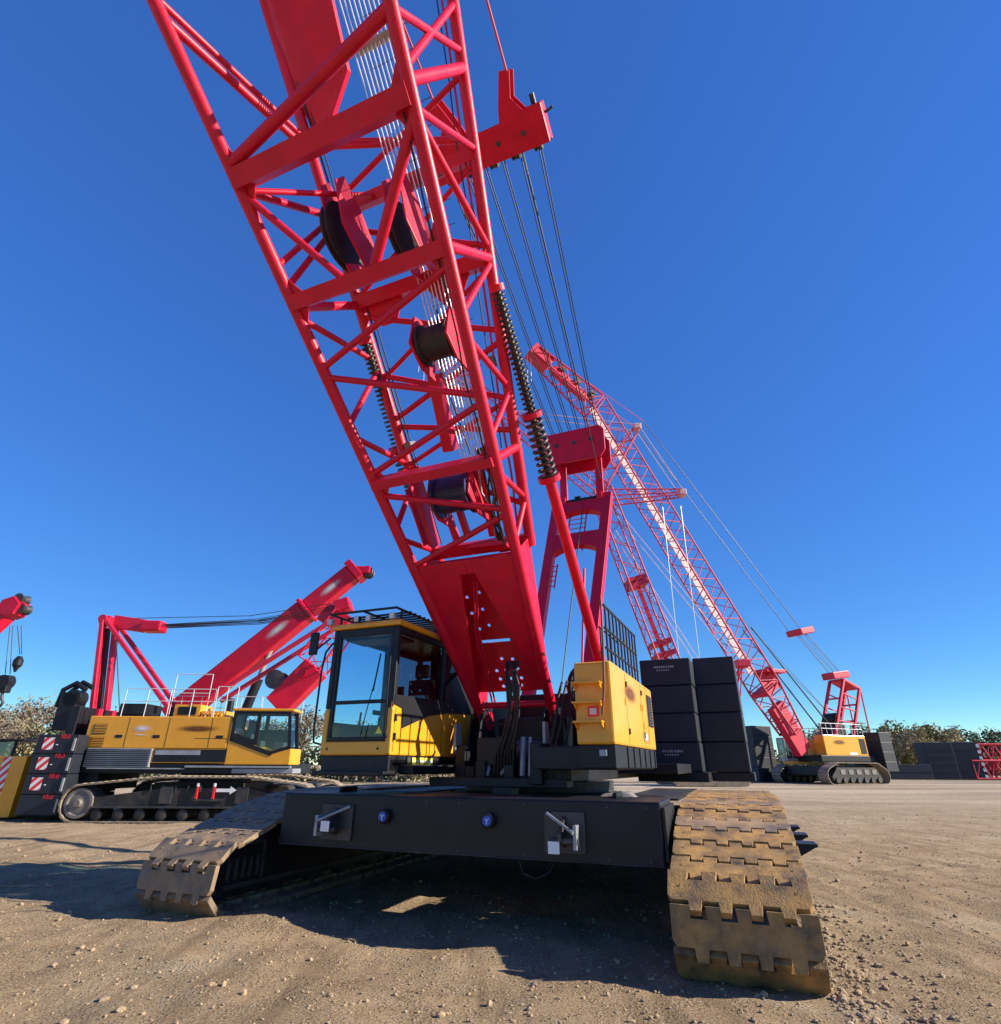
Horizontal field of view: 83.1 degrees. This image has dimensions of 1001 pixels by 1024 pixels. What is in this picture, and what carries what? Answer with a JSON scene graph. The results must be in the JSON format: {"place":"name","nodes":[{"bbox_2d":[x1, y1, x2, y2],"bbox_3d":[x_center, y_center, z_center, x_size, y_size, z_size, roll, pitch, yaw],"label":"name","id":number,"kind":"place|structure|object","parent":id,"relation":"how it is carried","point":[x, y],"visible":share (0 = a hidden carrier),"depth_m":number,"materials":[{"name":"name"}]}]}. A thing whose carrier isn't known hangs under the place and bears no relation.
{"place":"outdoors","nodes":[
{"label":"outdoors","id":0,"kind":"place"},
{"bbox_2d":[0,765,1000,1023],"bbox_3d":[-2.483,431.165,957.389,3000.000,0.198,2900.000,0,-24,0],"label":"ground","id":1,"kind":"structure","parent":0,"point":[952,807],"depth_m":6.37,"materials":[{"name":"beige gravel"}]},
{"bbox_2d":[0,715,30,755],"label":"tree","id":2,"kind":"object","parent":1,"relation":"on","point":[13,720],"visible":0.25,"depth_m":47.18,"materials":[{"name":"beige plant"}]},
{"bbox_2d":[0,756,32,816],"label":"counterweight","id":3,"kind":"object","parent":1,"relation":"on","point":[14,771],"visible":0.32,"depth_m":19.03,"materials":[{"name":"yellow paint"}]},
{"bbox_2d":[0,593,32,707],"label":"telescopic crane","id":4,"kind":"object","parent":1,"relation":"on","point":[15,607],"visible":1,"depth_m":30.00,"materials":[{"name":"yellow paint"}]},
{"bbox_2d":[0,716,33,748],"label":"tree","id":5,"kind":"object","parent":1,"relation":"on","point":[3,721],"visible":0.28,"depth_m":42.47,"materials":[{"name":"beige plant"}]},
{"bbox_2d":[0,739,37,755],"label":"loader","id":6,"kind":"object","parent":1,"relation":"on","point":[3,744],"visible":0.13,"depth_m":22.46,"materials":[{"name":"black paint"}]},
{"bbox_2d":[0,720,44,755],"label":"tree","id":7,"kind":"object","parent":1,"relation":"on","point":[18,734],"visible":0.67,"depth_m":39.22,"materials":[{"name":"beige plant"}]},
{"bbox_2d":[0,700,48,733],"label":"tree","id":8,"kind":"object","parent":1,"relation":"on","point":[25,712],"visible":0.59,"depth_m":52.38,"materials":[{"name":"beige plant"}]},
{"bbox_2d":[0,694,56,751],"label":"tree","id":9,"kind":"object","parent":1,"relation":"on","point":[50,713],"visible":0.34,"depth_m":55.08,"materials":[{"name":"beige plant"}]},
{"bbox_2d":[4,717,59,755],"bbox_3d":[-40.999,20.770,49.126,7.331,5.472,5.253,2,-24,-3],"label":"tree","id":10,"kind":"object","parent":1,"relation":"on","point":[30,749],"visible":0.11,"depth_m":49.04,"materials":[{"name":"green plant"}]},
{"bbox_2d":[24,711,64,755],"bbox_3d":[-30.098,16.331,39.147,4.268,5.532,5.858,16,-29,-32],"label":"tree","id":11,"kind":"object","parent":1,"relation":"on","point":[53,732],"visible":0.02,"depth_m":38.37,"materials":[{"name":"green plant"}]},
{"bbox_2d":[14,791,114,815],"bbox_3d":[-15.134,10.154,19.758,1.340,0.618,3.050,1,-24,-2],"label":"counterweight","id":12,"kind":"object","parent":1,"relation":"on","point":[37,804],"visible":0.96,"depth_m":18.41,"materials":[{"name":"paint"}]},
{"bbox_2d":[21,774,114,793],"bbox_3d":[-15.131,9.593,20.009,1.340,0.618,3.050,1,-24,-2],"label":"counterweight","id":13,"kind":"object","parent":12,"relation":"on","point":[48,783],"visible":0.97,"depth_m":18.69,"materials":[{"name":"paint"}]},
{"bbox_2d":[28,754,85,773],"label":"counterweight","id":14,"kind":"object","parent":13,"relation":"on","point":[56,763],"visible":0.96,"depth_m":18.94,"materials":[{"name":"paint"}]},
{"bbox_2d":[34,734,89,754],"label":"counterweight","id":15,"kind":"object","parent":14,"relation":"on","point":[60,744],"visible":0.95,"depth_m":19.19,"materials":[{"name":"paint"}]},
{"bbox_2d":[51,597,353,823],"bbox_3d":[-11.120,7.262,21.898,10.406,8.098,4.971,1,-24,-2],"label":"crawler crane","id":16,"kind":"object","parent":1,"relation":"on","point":[128,743],"visible":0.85,"depth_m":20.05,"materials":[{"name":"black paint"}]},
{"bbox_2d":[148,559,374,812],"bbox_3d":[-10.688,7.252,25.215,9.107,10.626,4.300,0,-24,0],"label":"telescopic crane","id":17,"kind":"object","parent":1,"relation":"on","point":[267,641],"visible":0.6,"depth_m":25.43,"materials":[{"name":"yellow paint"}]},
{"bbox_2d":[248,716,299,733],"bbox_3d":[-24.531,24.220,58.048,6.525,6.669,5.471,13,-27,-26],"label":"tree","id":18,"kind":"object","parent":1,"relation":"on","point":[272,726],"visible":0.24,"depth_m":58.92,"materials":[{"name":"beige plant"}]},
{"bbox_2d":[264,721,293,729],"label":"tree","id":19,"kind":"object","parent":1,"relation":"on","point":[282,723],"depth_m":66.77,"materials":[{"name":"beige plant"}]},
{"bbox_2d":[280,729,319,779],"bbox_3d":[-23.000,26.106,61.130,7.697,5.745,5.516,12,-27,-24],"label":"tree","id":20,"kind":"object","parent":1,"relation":"on","point":[314,752],"visible":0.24,"depth_m":61.18,"materials":[{"name":"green plant"}]},
{"bbox_2d":[284,704,342,780],"bbox_3d":[-20.361,24.008,58.628,7.414,7.578,6.217,-5,-25,11],"label":"tree","id":21,"kind":"object","parent":1,"relation":"on","point":[307,721],"visible":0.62,"depth_m":57.94,"materials":[{"name":"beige plant"}]},
{"bbox_2d":[314,721,368,781],"bbox_3d":[-17.246,26.503,62.839,6.341,6.489,7.718,13,-27,-26],"label":"tree","id":22,"kind":"object","parent":1,"relation":"on","point":[319,761],"visible":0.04,"depth_m":61.03,"materials":[{"name":"green plant"}]},
{"bbox_2d":[134,0,830,995],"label":"crawler crane","id":23,"kind":"object","parent":1,"relation":"on","point":[532,770],"visible":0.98,"depth_m":8.27,"materials":[{"name":"black paint"}]},
{"bbox_2d":[601,791,636,796],"bbox_3d":[1.598,3.753,7.512,0.503,0.064,0.517,-10,-26,21],"label":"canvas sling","id":24,"kind":"object","parent":23,"relation":"on","point":[625,794],"visible":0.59,"depth_m":7.39,"materials":[{"name":"white fabric"}]},
{"bbox_2d":[139,750,1000,782],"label":"brush","id":25,"kind":"object","parent":1,"relation":"on","point":[412,778],"visible":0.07,"depth_m":64.01,"materials":[{"name":"plant"}]},
{"bbox_2d":[418,359,750,786],"bbox_3d":[7.492,1.897,67.116,38.194,54.935,7.100,0,-24,0],"label":"luffing crane","id":26,"kind":"object","parent":1,"relation":"on","point":[639,582],"visible":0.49,"depth_m":64.71,"materials":[{"name":"black paint"}]},
{"bbox_2d":[524,343,890,784],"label":"crawler crane","id":27,"kind":"object","parent":1,"relation":"on","point":[832,743],"visible":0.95,"depth_m":69.19,"materials":[{"name":"black paint"}]},
{"bbox_2d":[854,762,898,771],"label":"counterweight","id":28,"kind":"object","parent":27,"relation":"on","point":[891,766],"visible":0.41,"depth_m":68.07,"materials":[{"name":"paint"}]},
{"bbox_2d":[868,752,896,761],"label":"counterweight","id":29,"kind":"object","parent":28,"relation":"on","point":[886,757],"visible":0.5,"depth_m":68.37,"materials":[{"name":"paint"}]},
{"bbox_2d":[866,742,893,751],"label":"counterweight","id":30,"kind":"object","parent":29,"relation":"on","point":[879,746],"visible":0.5,"depth_m":68.93,"materials":[{"name":"paint"}]},
{"bbox_2d":[848,732,891,741],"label":"counterweight","id":31,"kind":"object","parent":30,"relation":"on","point":[877,737],"visible":0.57,"depth_m":69.46,"materials":[{"name":"paint"}]},
{"bbox_2d":[751,768,814,781],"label":"counterweight","id":32,"kind":"object","parent":1,"relation":"on","point":[763,774],"visible":0.26,"depth_m":69.39,"materials":[{"name":"paint"}]},
{"bbox_2d":[750,757,776,767],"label":"counterweight","id":33,"kind":"object","parent":32,"relation":"on","point":[763,762],"visible":0.65,"depth_m":71.68,"materials":[{"name":"paint"}]},
{"bbox_2d":[748,747,774,756],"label":"counterweight","id":34,"kind":"object","parent":33,"relation":"on","point":[761,752],"visible":0.62,"depth_m":72.20,"materials":[{"name":"paint"}]},
{"bbox_2d":[747,736,773,746],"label":"counterweight","id":35,"kind":"object","parent":34,"relation":"on","point":[760,741],"visible":0.64,"depth_m":72.67,"materials":[{"name":"paint"}]},
{"bbox_2d":[745,726,771,736],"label":"counterweight","id":36,"kind":"object","parent":35,"relation":"on","point":[758,730],"visible":0.62,"depth_m":73.20,"materials":[{"name":"paint"}]},
{"bbox_2d":[803,733,813,765],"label":"tree","id":37,"kind":"object","parent":1,"relation":"on","point":[807,738],"visible":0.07,"depth_m":137.13,"materials":[{"name":"green plant"}]},
{"bbox_2d":[801,723,840,765],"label":"tree","id":38,"kind":"object","parent":1,"relation":"on","point":[814,763],"visible":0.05,"depth_m":144.05,"materials":[{"name":"green plant"}]},
{"bbox_2d":[812,725,847,765],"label":"tree","id":39,"kind":"object","parent":1,"relation":"on","point":[843,764],"visible":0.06,"depth_m":149.61,"materials":[{"name":"green plant"}]},
{"bbox_2d":[849,721,917,763],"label":"tree","id":40,"kind":"object","parent":1,"relation":"on","point":[903,760],"visible":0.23,"depth_m":146.33,"materials":[{"name":"green plant"}]},
{"bbox_2d":[882,727,922,763],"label":"tree","id":41,"kind":"object","parent":1,"relation":"on","point":[903,739],"visible":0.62,"depth_m":137.07,"materials":[{"name":"green plant"}]},
{"bbox_2d":[880,719,937,763],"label":"tree","id":42,"kind":"object","parent":1,"relation":"on","point":[927,727],"visible":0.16,"depth_m":150.68,"materials":[{"name":"green plant"}]},
{"bbox_2d":[889,764,933,779],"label":"storage box","id":43,"kind":"object","parent":1,"relation":"on","point":[915,772],"visible":0.52,"depth_m":89.32,"materials":[{"name":"paint"}]},
{"bbox_2d":[892,723,937,763],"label":"tree","id":44,"kind":"object","parent":1,"relation":"on","point":[910,750],"visible":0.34,"depth_m":141.69,"materials":[{"name":"green plant"}]},
{"bbox_2d":[913,742,961,779],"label":"storage box","id":45,"kind":"object","parent":1,"relation":"on","point":[939,758],"visible":0.88,"depth_m":90.54,"materials":[{"name":"paint"}]},
{"bbox_2d":[927,723,963,741],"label":"tree","id":46,"kind":"object","parent":1,"relation":"on","point":[947,735],"visible":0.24,"depth_m":146.38,"materials":[{"name":"green plant"}]},
{"bbox_2d":[929,725,967,741],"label":"tree","id":47,"kind":"object","parent":1,"relation":"on","point":[961,732],"visible":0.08,"depth_m":152.85,"materials":[{"name":"green plant"}]},
{"bbox_2d":[951,742,988,779],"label":"storage box","id":48,"kind":"object","parent":1,"relation":"on","point":[965,753],"visible":0.69,"depth_m":90.91,"materials":[{"name":"paint"}]},
{"bbox_2d":[962,728,1000,775],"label":"tree","id":49,"kind":"object","parent":1,"relation":"on","point":[973,737],"visible":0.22,"depth_m":148.57,"materials":[{"name":"green plant"}]},
{"bbox_2d":[971,760,1000,779],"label":"boom section","id":50,"kind":"object","parent":1,"relation":"on","point":[989,769],"visible":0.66,"depth_m":90.32,"materials":[{"name":"red metal"}]},
{"bbox_2d":[977,743,1000,759],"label":"boom section","id":51,"kind":"object","parent":50,"relation":"on","point":[993,745],"visible":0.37,"depth_m":92.46,"materials":[{"name":"red metal"}]},
{"bbox_2d":[977,726,1000,767],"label":"tree","id":52,"kind":"object","parent":1,"relation":"on","point":[998,733],"visible":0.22,"depth_m":151.23,"materials":[{"name":"green plant"}]},
{"bbox_2d":[984,762,1000,777],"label":"boom section","id":53,"kind":"object","parent":1,"relation":"on","point":[996,775],"visible":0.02,"depth_m":94.62,"materials":[{"name":"red metal"}]},
{"bbox_2d":[0,0,1000,764],"label":"sky","id":54,"kind":"structure","parent":0,"point":[779,221],"materials":[{"name":"blue"}]},
{"bbox_2d":[654,742,706,771],"bbox_3d":[4.666,6.439,14.822,1.310,0.687,1.604,-10,-26,21],"label":"counterweight","id":55,"kind":"object","parent":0,"point":[692,754],"visible":0.82,"depth_m":14.13,"materials":[{"name":"paint"}]},
{"bbox_2d":[653,713,702,743],"bbox_3d":[4.656,5.808,15.102,1.310,0.687,1.600,-10,-26,22],"label":"counterweight","id":56,"kind":"object","parent":55,"relation":"on","point":[677,727],"visible":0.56,"depth_m":14.39,"materials":[{"name":"paint"}]},
{"bbox_2d":[645,685,698,715],"bbox_3d":[4.664,5.180,15.388,1.310,0.687,1.600,-10,-26,21],"label":"counterweight","id":57,"kind":"object","parent":56,"relation":"on","point":[673,699],"visible":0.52,"depth_m":14.68,"materials":[{"name":"paint"}]},
{"bbox_2d":[639,658,695,688],"bbox_3d":[4.679,4.545,15.659,1.310,0.687,1.604,-10,-26,21],"label":"counterweight","id":58,"kind":"object","parent":57,"relation":"on","point":[669,672],"visible":0.89,"depth_m":14.98,"materials":[{"name":"paint"}]},
{"bbox_2d":[703,742,751,771],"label":"counterweight","id":59,"kind":"object","parent":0,"point":[727,756],"visible":1,"depth_m":14.54,"materials":[{"name":"paint"}]},
{"bbox_2d":[699,712,747,742],"bbox_3d":[6.136,5.945,15.517,1.070,0.722,1.600,-10,-26,21],"label":"counterweight","id":60,"kind":"object","parent":59,"relation":"on","point":[724,727],"visible":0.88,"depth_m":14.84,"materials":[{"name":"paint"}]},
{"bbox_2d":[696,684,742,714],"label":"counterweight","id":61,"kind":"object","parent":60,"relation":"on","point":[718,698],"visible":0.8,"depth_m":15.17,"materials":[{"name":"paint"}]},
{"bbox_2d":[692,656,738,687],"bbox_3d":[6.163,4.643,16.157,1.070,0.722,1.600,-10,-26,21],"label":"counterweight","id":62,"kind":"object","parent":61,"relation":"on","point":[714,670],"visible":0.81,"depth_m":15.48,"materials":[{"name":"paint"}]}
]}

